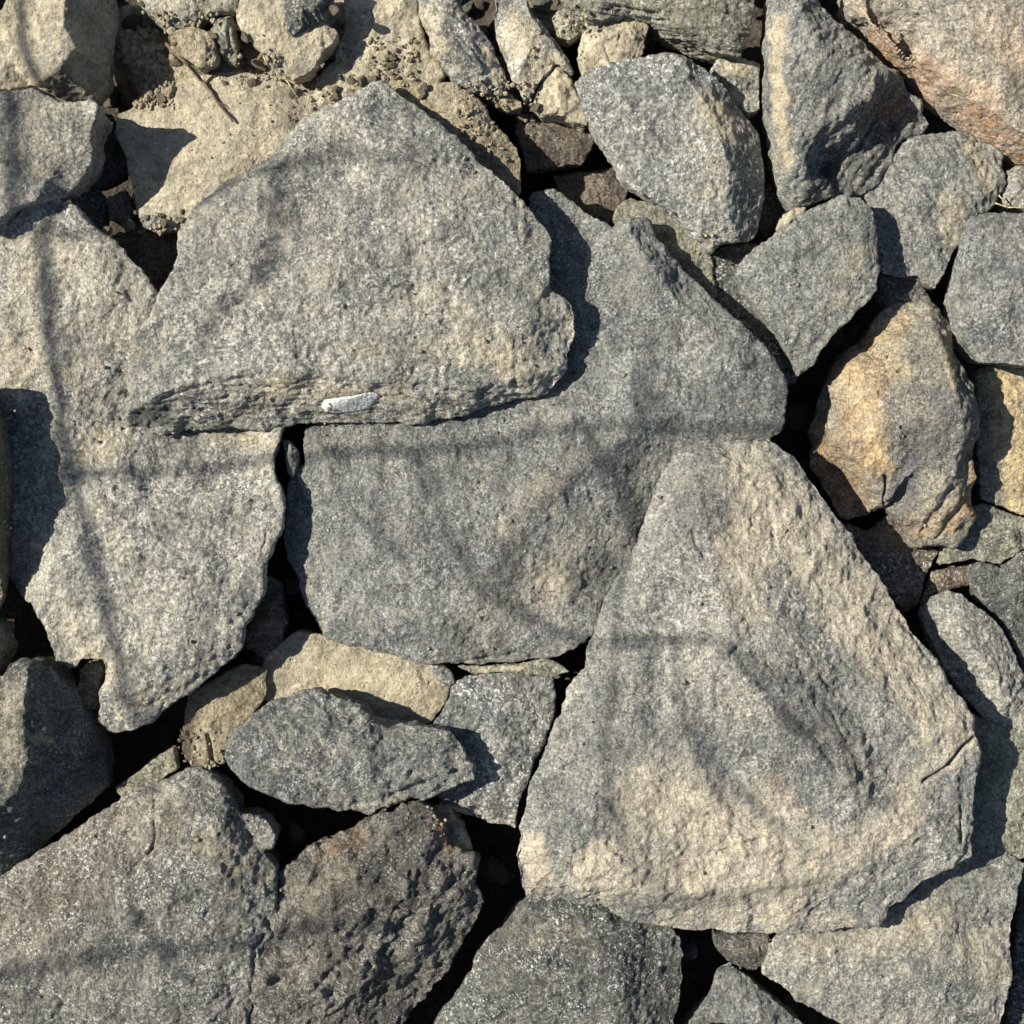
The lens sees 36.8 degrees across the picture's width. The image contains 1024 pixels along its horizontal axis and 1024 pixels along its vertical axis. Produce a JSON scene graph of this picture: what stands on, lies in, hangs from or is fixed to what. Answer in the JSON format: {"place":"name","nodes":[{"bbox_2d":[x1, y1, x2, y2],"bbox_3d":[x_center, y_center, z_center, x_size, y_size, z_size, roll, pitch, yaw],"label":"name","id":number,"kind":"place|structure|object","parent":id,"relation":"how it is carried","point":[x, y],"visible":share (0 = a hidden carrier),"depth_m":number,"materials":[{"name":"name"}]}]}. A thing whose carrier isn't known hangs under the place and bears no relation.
{"place":"outdoors","nodes":[
{"label":"outdoors","id":0,"kind":"place"},
{"bbox_2d":[297,427,306,438],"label":"pebble","id":1,"kind":"object","parent":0,"point":[301,433],"visible":0.62,"depth_m":1.58,"materials":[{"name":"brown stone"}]},
{"bbox_2d":[312,808,328,818],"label":"pebble","id":2,"kind":"object","parent":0,"point":[321,813],"visible":0.64,"depth_m":1.59,"materials":[{"name":"brown stone"}]},
{"bbox_2d":[0,0,1023,1023],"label":"ground","id":3,"kind":"structure","parent":0,"point":[135,750],"depth_m":1.60,"materials":[{"name":"soil"}]},
{"bbox_2d":[0,405,14,608],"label":"stone","id":4,"kind":"object","parent":3,"relation":"on","point":[7,461],"visible":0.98,"depth_m":1.46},
{"bbox_2d":[0,617,17,675],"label":"stone","id":5,"kind":"object","parent":3,"relation":"on","point":[8,644],"visible":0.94,"depth_m":1.51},
{"bbox_2d":[0,88,112,230],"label":"stone","id":6,"kind":"object","parent":3,"relation":"on","point":[51,149],"visible":0.93,"depth_m":1.44,"materials":[{"name":"stone"}]},
{"bbox_2d":[0,655,114,875],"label":"stone","id":7,"kind":"object","parent":3,"relation":"on","point":[57,762],"visible":0.96,"depth_m":1.47,"materials":[{"name":"stone"}]},
{"bbox_2d":[0,0,119,105],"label":"stone","id":8,"kind":"object","parent":3,"relation":"on","point":[61,50],"visible":0.94,"depth_m":1.46,"materials":[{"name":"stone"}]},
{"bbox_2d":[71,185,110,230],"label":"stone","id":9,"kind":"object","parent":3,"relation":"on","point":[92,202],"visible":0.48,"depth_m":1.53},
{"bbox_2d":[78,659,105,709],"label":"stone","id":10,"kind":"object","parent":3,"relation":"on","point":[92,677],"visible":0.83,"depth_m":1.51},
{"bbox_2d":[103,86,118,107],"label":"pebble","id":11,"kind":"object","parent":3,"relation":"on","point":[112,100],"visible":0.44,"depth_m":1.59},
{"bbox_2d":[93,113,128,190],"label":"stone","id":12,"kind":"object","parent":3,"relation":"on","point":[114,174],"visible":0.48,"depth_m":1.53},
{"bbox_2d":[113,49,126,63],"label":"pebble","id":13,"kind":"object","parent":3,"relation":"on","point":[118,55],"visible":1,"depth_m":1.50,"materials":[{"name":"grey stone"}]},
{"bbox_2d":[107,190,138,226],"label":"stone","id":14,"kind":"object","parent":3,"relation":"on","point":[121,207],"visible":0.85,"depth_m":1.52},
{"bbox_2d":[122,64,132,75],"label":"pebble","id":15,"kind":"object","parent":3,"relation":"on","point":[127,69],"visible":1,"depth_m":1.51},
{"bbox_2d":[122,13,142,30],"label":"pebble","id":16,"kind":"object","parent":3,"relation":"on","point":[133,21],"visible":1,"depth_m":1.51,"materials":[{"name":"grey stone"}]},
{"bbox_2d":[0,766,280,1023],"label":"stone","id":17,"kind":"object","parent":3,"relation":"on","point":[153,906],"visible":0.98,"depth_m":1.48,"materials":[{"name":"stone"}]},
{"bbox_2d":[0,198,285,732],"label":"stone","id":18,"kind":"object","parent":3,"relation":"on","point":[79,554],"visible":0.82,"depth_m":1.47,"materials":[{"name":"stone"}]},
{"bbox_2d":[101,226,112,235],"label":"pebble","id":19,"kind":"object","parent":18,"relation":"on","point":[107,230],"visible":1,"depth_m":1.47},
{"bbox_2d":[111,225,177,291],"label":"stone","id":20,"kind":"object","parent":3,"relation":"on","point":[153,255],"visible":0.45,"depth_m":1.52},
{"bbox_2d":[123,218,134,229],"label":"pebble","id":21,"kind":"object","parent":20,"relation":"on","point":[129,224],"visible":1,"depth_m":1.50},
{"bbox_2d":[139,214,177,233],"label":"stone","id":22,"kind":"object","parent":20,"relation":"on","point":[154,219],"visible":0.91,"depth_m":1.50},
{"bbox_2d":[115,745,179,796],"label":"stone","id":23,"kind":"object","parent":3,"relation":"on","point":[159,767],"visible":0.69,"depth_m":1.52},
{"bbox_2d":[142,18,153,28],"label":"earth clod","id":24,"kind":"object","parent":3,"relation":"on","point":[147,21],"visible":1,"depth_m":1.51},
{"bbox_2d":[169,58,181,66],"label":"earth clod","id":25,"kind":"object","parent":3,"relation":"on","point":[177,62],"visible":0.91,"depth_m":1.51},
{"bbox_2d":[137,0,217,33],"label":"stone","id":26,"kind":"object","parent":3,"relation":"on","point":[185,8],"visible":0.69,"depth_m":1.48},
{"bbox_2d":[171,25,221,74],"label":"stone","id":27,"kind":"object","parent":3,"relation":"on","point":[195,47],"visible":0.95,"depth_m":1.48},
{"bbox_2d":[114,71,312,232],"bbox_3d":[-0.260,-0.338,1.510,0.260,0.039,0.187,0,90,0],"label":"stone","id":28,"kind":"object","parent":3,"relation":"on","point":[169,176],"visible":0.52,"depth_m":1.50,"materials":[{"name":"stone"}]},
{"bbox_2d":[146,25,233,122],"bbox_3d":[-0.313,-0.430,1.496,0.008,0.035,0.136,-42,90,0],"label":"twig","id":29,"kind":"object","parent":28,"relation":"on","point":[179,57],"visible":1,"depth_m":1.49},
{"bbox_2d":[247,78,255,87],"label":"earth clod","id":30,"kind":"object","parent":28,"relation":"on","point":[251,82],"visible":1,"depth_m":1.50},
{"bbox_2d":[206,0,239,27],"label":"stone","id":31,"kind":"object","parent":3,"relation":"on","point":[225,7],"visible":0.62,"depth_m":1.48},
{"bbox_2d":[180,663,267,767],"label":"stone","id":32,"kind":"object","parent":3,"relation":"on","point":[226,703],"visible":0.81,"depth_m":1.51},
{"bbox_2d":[210,15,240,68],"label":"stone","id":33,"kind":"object","parent":3,"relation":"on","point":[226,33],"visible":0.98,"depth_m":1.49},
{"bbox_2d":[241,46,256,60],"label":"pebble","id":34,"kind":"object","parent":3,"relation":"on","point":[248,52],"visible":0.96,"depth_m":1.51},
{"bbox_2d":[247,58,268,71],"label":"pebble","id":35,"kind":"object","parent":3,"relation":"on","point":[257,64],"visible":0.85,"depth_m":1.50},
{"bbox_2d":[245,575,289,658],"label":"stone","id":36,"kind":"object","parent":3,"relation":"on","point":[269,618],"visible":0.86,"depth_m":1.52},
{"bbox_2d":[236,0,339,84],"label":"stone","id":37,"kind":"object","parent":3,"relation":"on","point":[304,53],"visible":0.92,"depth_m":1.47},
{"bbox_2d":[241,31,249,43],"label":"pebble","id":38,"kind":"object","parent":37,"relation":"on","point":[245,37],"visible":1,"depth_m":1.47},
{"bbox_2d":[284,0,334,36],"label":"stone","id":39,"kind":"object","parent":37,"relation":"on","point":[301,16],"visible":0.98,"depth_m":1.46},
{"bbox_2d":[329,5,340,15],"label":"pebble","id":40,"kind":"object","parent":39,"relation":"on","point":[334,10],"visible":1,"depth_m":1.46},
{"bbox_2d":[283,439,299,476],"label":"stone","id":41,"kind":"object","parent":3,"relation":"on","point":[292,457],"visible":1,"depth_m":1.49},
{"bbox_2d":[284,573,300,595],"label":"pebble","id":42,"kind":"object","parent":3,"relation":"on","point":[291,584],"visible":0.68,"depth_m":1.54,"materials":[{"name":"brown stone"}]},
{"bbox_2d":[288,821,304,845],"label":"pebble","id":43,"kind":"object","parent":3,"relation":"on","point":[296,832],"visible":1,"depth_m":1.52,"materials":[{"name":"brown stone"}]},
{"bbox_2d":[224,798,483,1023],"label":"stone","id":44,"kind":"object","parent":3,"relation":"on","point":[367,893],"visible":0.93,"depth_m":1.48,"materials":[{"name":"stone"}]},
{"bbox_2d":[262,629,450,723],"bbox_3d":[-0.155,0.167,1.526,0.187,0.038,0.086,14,90,0],"label":"stone","id":45,"kind":"object","parent":3,"relation":"on","point":[388,685],"visible":0.62,"depth_m":1.51,"materials":[{"name":"stone"}]},
{"bbox_2d":[428,663,454,686],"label":"stone","id":46,"kind":"object","parent":45,"relation":"on","point":[442,674],"visible":0.94,"depth_m":1.50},
{"bbox_2d":[306,0,446,113],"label":"earth clod","id":47,"kind":"object","parent":3,"relation":"on","point":[384,21],"visible":0.57,"depth_m":1.50,"materials":[{"name":"beige soil"}]},
{"bbox_2d":[432,803,472,849],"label":"stone","id":48,"kind":"object","parent":3,"relation":"on","point":[461,836],"visible":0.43,"depth_m":1.50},
{"bbox_2d":[389,80,520,195],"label":"stone","id":49,"kind":"object","parent":3,"relation":"on","point":[441,103],"visible":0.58,"depth_m":1.48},
{"bbox_2d":[417,82,427,94],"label":"earth clod","id":50,"kind":"object","parent":49,"relation":"on","point":[423,87],"visible":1,"depth_m":1.48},
{"bbox_2d":[418,0,507,100],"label":"stone","id":51,"kind":"object","parent":3,"relation":"on","point":[461,47],"visible":0.95,"depth_m":1.48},
{"bbox_2d":[462,1,472,14],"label":"pebble","id":52,"kind":"object","parent":3,"relation":"on","point":[466,7],"visible":0.52,"depth_m":1.58,"materials":[{"name":"grey stone"}]},
{"bbox_2d":[471,0,484,12],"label":"pebble","id":53,"kind":"object","parent":3,"relation":"on","point":[478,5],"visible":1,"depth_m":1.59,"materials":[{"name":"brown stone"}]},
{"bbox_2d":[478,25,489,38],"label":"pebble","id":54,"kind":"object","parent":3,"relation":"on","point":[484,28],"visible":0.31,"depth_m":1.58,"materials":[{"name":"brown stone"}]},
{"bbox_2d":[478,854,509,883],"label":"pebble","id":55,"kind":"object","parent":3,"relation":"on","point":[492,868],"visible":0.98,"depth_m":1.55,"materials":[{"name":"brown stone"}]},
{"bbox_2d":[432,672,555,827],"bbox_3d":[-0.028,0.220,1.514,0.120,0.043,0.157,19,90,0],"label":"stone","id":56,"kind":"object","parent":3,"relation":"on","point":[491,732],"visible":0.81,"depth_m":1.50,"materials":[{"name":"stone"}]},
{"bbox_2d":[224,686,476,814],"bbox_3d":[-0.155,0.230,1.488,0.243,0.053,0.123,0,90,0],"label":"stone","id":57,"kind":"object","parent":56,"relation":"on","point":[283,749],"visible":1,"depth_m":1.47,"materials":[{"name":"stone"}]},
{"bbox_2d":[491,93,521,114],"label":"stone","id":58,"kind":"object","parent":3,"relation":"on","point":[512,104],"visible":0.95,"depth_m":1.49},
{"bbox_2d":[0,0,1023,1022],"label":"earth crumbs","id":59,"kind":"object","parent":3,"relation":"on","point":[150,75],"visible":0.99,"depth_m":1.50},
{"bbox_2d":[157,93,166,103],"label":"earth clod","id":60,"kind":"object","parent":59,"relation":"on","point":[161,98],"visible":1,"depth_m":1.50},
{"bbox_2d":[515,112,525,120],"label":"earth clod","id":61,"kind":"object","parent":59,"relation":"on","point":[518,117],"visible":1,"depth_m":1.52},
{"bbox_2d":[458,658,568,676],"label":"stone","id":62,"kind":"object","parent":3,"relation":"on","point":[545,667],"visible":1,"depth_m":1.50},
{"bbox_2d":[494,0,573,105],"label":"stone","id":63,"kind":"object","parent":3,"relation":"on","point":[517,24],"visible":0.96,"depth_m":1.48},
{"bbox_2d":[284,189,788,664],"bbox_3d":[0.021,-0.036,1.494,0.381,0.072,0.510,43,90,0],"label":"stone slab","id":64,"kind":"object","parent":3,"relation":"on","point":[636,295],"depth_m":1.48,"materials":[{"name":"stone"}]},
{"bbox_2d":[122,80,575,435],"bbox_3d":[-0.157,-0.243,1.466,0.435,0.068,0.340,0,90,0],"label":"stone slab","id":65,"kind":"object","parent":64,"relation":"on","point":[377,182],"depth_m":1.45,"materials":[{"name":"stone"}]},
{"bbox_2d":[533,0,550,11],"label":"pebble","id":66,"kind":"object","parent":3,"relation":"on","point":[541,5],"visible":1,"depth_m":1.53,"materials":[{"name":"grey stone"}]},
{"bbox_2d":[515,113,594,173],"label":"stone","id":67,"kind":"object","parent":3,"relation":"on","point":[551,146],"visible":0.97,"depth_m":1.52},
{"bbox_2d":[434,896,682,1023],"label":"stone","id":68,"kind":"object","parent":3,"relation":"on","point":[578,964],"visible":0.84,"depth_m":1.50,"materials":[{"name":"stone"}]},
{"bbox_2d":[533,66,587,131],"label":"stone","id":69,"kind":"object","parent":3,"relation":"on","point":[556,96],"visible":0.99,"depth_m":1.49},
{"bbox_2d":[530,103,539,111],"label":"pebble","id":70,"kind":"object","parent":69,"relation":"on","point":[534,107],"visible":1,"depth_m":1.49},
{"bbox_2d":[552,8,582,47],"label":"stone","id":71,"kind":"object","parent":3,"relation":"on","point":[567,37],"visible":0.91,"depth_m":1.49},
{"bbox_2d":[553,167,627,226],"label":"stone","id":72,"kind":"object","parent":3,"relation":"on","point":[601,194],"visible":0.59,"depth_m":1.54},
{"bbox_2d":[577,18,648,75],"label":"stone","id":73,"kind":"object","parent":3,"relation":"on","point":[623,39],"visible":0.8,"depth_m":1.47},
{"bbox_2d":[561,0,755,63],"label":"stone","id":74,"kind":"object","parent":3,"relation":"on","point":[711,31],"visible":0.91,"depth_m":1.46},
{"bbox_2d":[613,198,717,298],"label":"stone","id":75,"kind":"object","parent":3,"relation":"on","point":[679,244],"visible":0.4,"depth_m":1.50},
{"bbox_2d":[574,52,764,253],"bbox_3d":[0.164,-0.351,1.479,0.135,0.059,0.223,-39,90,0],"label":"stone","id":76,"kind":"object","parent":3,"relation":"on","point":[677,135],"visible":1,"depth_m":1.46,"materials":[{"name":"stone"}]},
{"bbox_2d":[682,941,697,959],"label":"pebble","id":77,"kind":"object","parent":3,"relation":"on","point":[690,950],"visible":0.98,"depth_m":1.53,"materials":[{"name":"stone"}]},
{"bbox_2d":[710,57,759,119],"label":"stone","id":78,"kind":"object","parent":3,"relation":"on","point":[738,79],"visible":0.81,"depth_m":1.49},
{"bbox_2d":[712,928,769,969],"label":"stone","id":79,"kind":"object","parent":3,"relation":"on","point":[747,950],"visible":0.87,"depth_m":1.52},
{"bbox_2d":[680,962,803,1023],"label":"stone","id":80,"kind":"object","parent":3,"relation":"on","point":[735,991],"visible":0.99,"depth_m":1.53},
{"bbox_2d":[517,439,981,935],"bbox_3d":[0.227,0.170,1.474,0.446,0.077,0.480,0,90,0],"label":"stone slab","id":81,"kind":"object","parent":3,"relation":"on","point":[675,776],"depth_m":1.46,"materials":[{"name":"stone"}]},
{"bbox_2d":[710,243,798,384],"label":"stone","id":82,"kind":"object","parent":3,"relation":"on","point":[731,300],"visible":0.32,"depth_m":1.51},
{"bbox_2d":[735,195,880,375],"bbox_3d":[0.297,-0.226,1.484,0.152,0.060,0.124,-39,90,0],"label":"stone","id":83,"kind":"object","parent":82,"relation":"on","point":[812,313],"visible":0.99,"depth_m":1.46,"materials":[{"name":"stone"}]},
{"bbox_2d":[776,207,805,230],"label":"stone","id":84,"kind":"object","parent":83,"relation":"on","point":[789,218],"visible":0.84,"depth_m":1.47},
{"bbox_2d":[752,5,762,17],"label":"pebble","id":85,"kind":"object","parent":3,"relation":"on","point":[758,11],"visible":0.49,"depth_m":1.58,"materials":[{"name":"brown stone"}]},
{"bbox_2d":[756,183,786,242],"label":"stone","id":86,"kind":"object","parent":3,"relation":"on","point":[771,216],"visible":0.45,"depth_m":1.53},
{"bbox_2d":[777,436,785,445],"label":"pebble","id":87,"kind":"object","parent":3,"relation":"on","point":[781,441],"visible":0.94,"depth_m":1.60,"materials":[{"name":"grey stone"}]},
{"bbox_2d":[784,405,809,430],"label":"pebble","id":88,"kind":"object","parent":3,"relation":"on","point":[796,417],"visible":0.95,"depth_m":1.55,"materials":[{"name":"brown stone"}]},
{"bbox_2d":[759,0,928,211],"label":"stone","id":89,"kind":"object","parent":3,"relation":"on","point":[841,110],"visible":0.99,"depth_m":1.45,"materials":[{"name":"stone"}]},
{"bbox_2d":[843,515,937,612],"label":"stone","id":90,"kind":"object","parent":3,"relation":"on","point":[899,566],"visible":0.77,"depth_m":1.53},
{"bbox_2d":[761,849,1023,1023],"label":"stone","id":91,"kind":"object","parent":3,"relation":"on","point":[954,926],"visible":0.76,"depth_m":1.50,"materials":[{"name":"stone"}]},
{"bbox_2d":[807,297,980,548],"bbox_3d":[0.375,-0.086,1.509,0.161,0.098,0.245,0,90,0],"label":"stone","id":92,"kind":"object","parent":3,"relation":"on","point":[863,452],"visible":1,"depth_m":1.49,"materials":[{"name":"stone"}]},
{"bbox_2d":[875,274,930,308],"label":"stone","id":93,"kind":"object","parent":3,"relation":"on","point":[891,290],"visible":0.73,"depth_m":1.50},
{"bbox_2d":[837,0,1023,165],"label":"stone","id":94,"kind":"object","parent":3,"relation":"on","point":[958,65],"visible":0.96,"depth_m":1.43,"materials":[{"name":"stone"}]},
{"bbox_2d":[862,131,1006,290],"bbox_3d":[0.405,-0.302,1.506,0.110,0.051,0.166,35,90,0],"label":"stone","id":95,"kind":"object","parent":3,"relation":"on","point":[927,197],"visible":0.91,"depth_m":1.49,"materials":[{"name":"stone"}]},
{"bbox_2d":[932,286,945,305],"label":"pebble","id":96,"kind":"object","parent":3,"relation":"on","point":[938,296],"visible":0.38,"depth_m":1.55,"materials":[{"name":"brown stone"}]},
{"bbox_2d":[917,563,970,606],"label":"stone","id":97,"kind":"object","parent":3,"relation":"on","point":[951,577],"visible":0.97,"depth_m":1.54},
{"bbox_2d":[917,590,1023,730],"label":"stone","id":98,"kind":"object","parent":3,"relation":"on","point":[989,684],"visible":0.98,"depth_m":1.51,"materials":[{"name":"stone"}]},
{"bbox_2d":[935,503,1023,564],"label":"stone","id":99,"kind":"object","parent":3,"relation":"on","point":[995,536],"visible":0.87,"depth_m":1.52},
{"bbox_2d":[943,212,1023,367],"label":"stone","id":100,"kind":"object","parent":3,"relation":"on","point":[986,278],"visible":0.97,"depth_m":1.47,"materials":[{"name":"stone"}]},
{"bbox_2d":[965,550,1023,672],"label":"stone","id":101,"kind":"object","parent":3,"relation":"on","point":[997,593],"visible":0.91,"depth_m":1.52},
{"bbox_2d":[967,365,1023,514],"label":"stone","id":102,"kind":"object","parent":3,"relation":"on","point":[998,455],"visible":0.84,"depth_m":1.52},
{"bbox_2d":[971,713,1023,858],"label":"stone","id":103,"kind":"object","parent":3,"relation":"on","point":[998,812],"visible":0.44,"depth_m":1.51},
{"bbox_2d":[994,165,1023,213],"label":"stone","id":104,"kind":"object","parent":3,"relation":"on","point":[1012,195],"visible":0.74,"depth_m":1.49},
{"bbox_2d":[1001,869,1023,1023],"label":"stone","id":105,"kind":"object","parent":3,"relation":"on","point":[1013,1008],"visible":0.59,"depth_m":1.54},
{"bbox_2d":[676,931,686,944],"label":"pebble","id":106,"kind":"object","parent":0,"point":[683,937],"visible":0.45,"depth_m":1.59,"materials":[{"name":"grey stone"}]},
{"bbox_2d":[783,992,794,1001],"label":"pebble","id":107,"kind":"object","parent":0,"point":[787,996],"visible":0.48,"depth_m":1.59,"materials":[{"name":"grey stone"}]},
{"bbox_2d":[796,372,804,383],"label":"pebble","id":108,"kind":"object","parent":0,"point":[801,378],"visible":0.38,"depth_m":1.59,"materials":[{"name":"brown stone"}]},
{"bbox_2d":[824,0,837,11],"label":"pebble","id":109,"kind":"object","parent":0,"point":[830,5],"visible":0.83,"depth_m":1.59,"materials":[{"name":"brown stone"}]},
{"bbox_2d":[822,1016,839,1023],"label":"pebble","id":110,"kind":"object","parent":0,"point":[826,1020],"visible":0.51,"depth_m":1.58,"materials":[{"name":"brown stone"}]},
{"bbox_2d":[827,329,843,346],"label":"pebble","id":111,"kind":"object","parent":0,"point":[836,338],"visible":0.81,"depth_m":1.58,"materials":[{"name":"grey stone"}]},
{"bbox_2d":[909,626,918,635],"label":"pebble","id":112,"kind":"object","parent":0,"point":[914,630],"visible":0.34,"depth_m":1.59,"materials":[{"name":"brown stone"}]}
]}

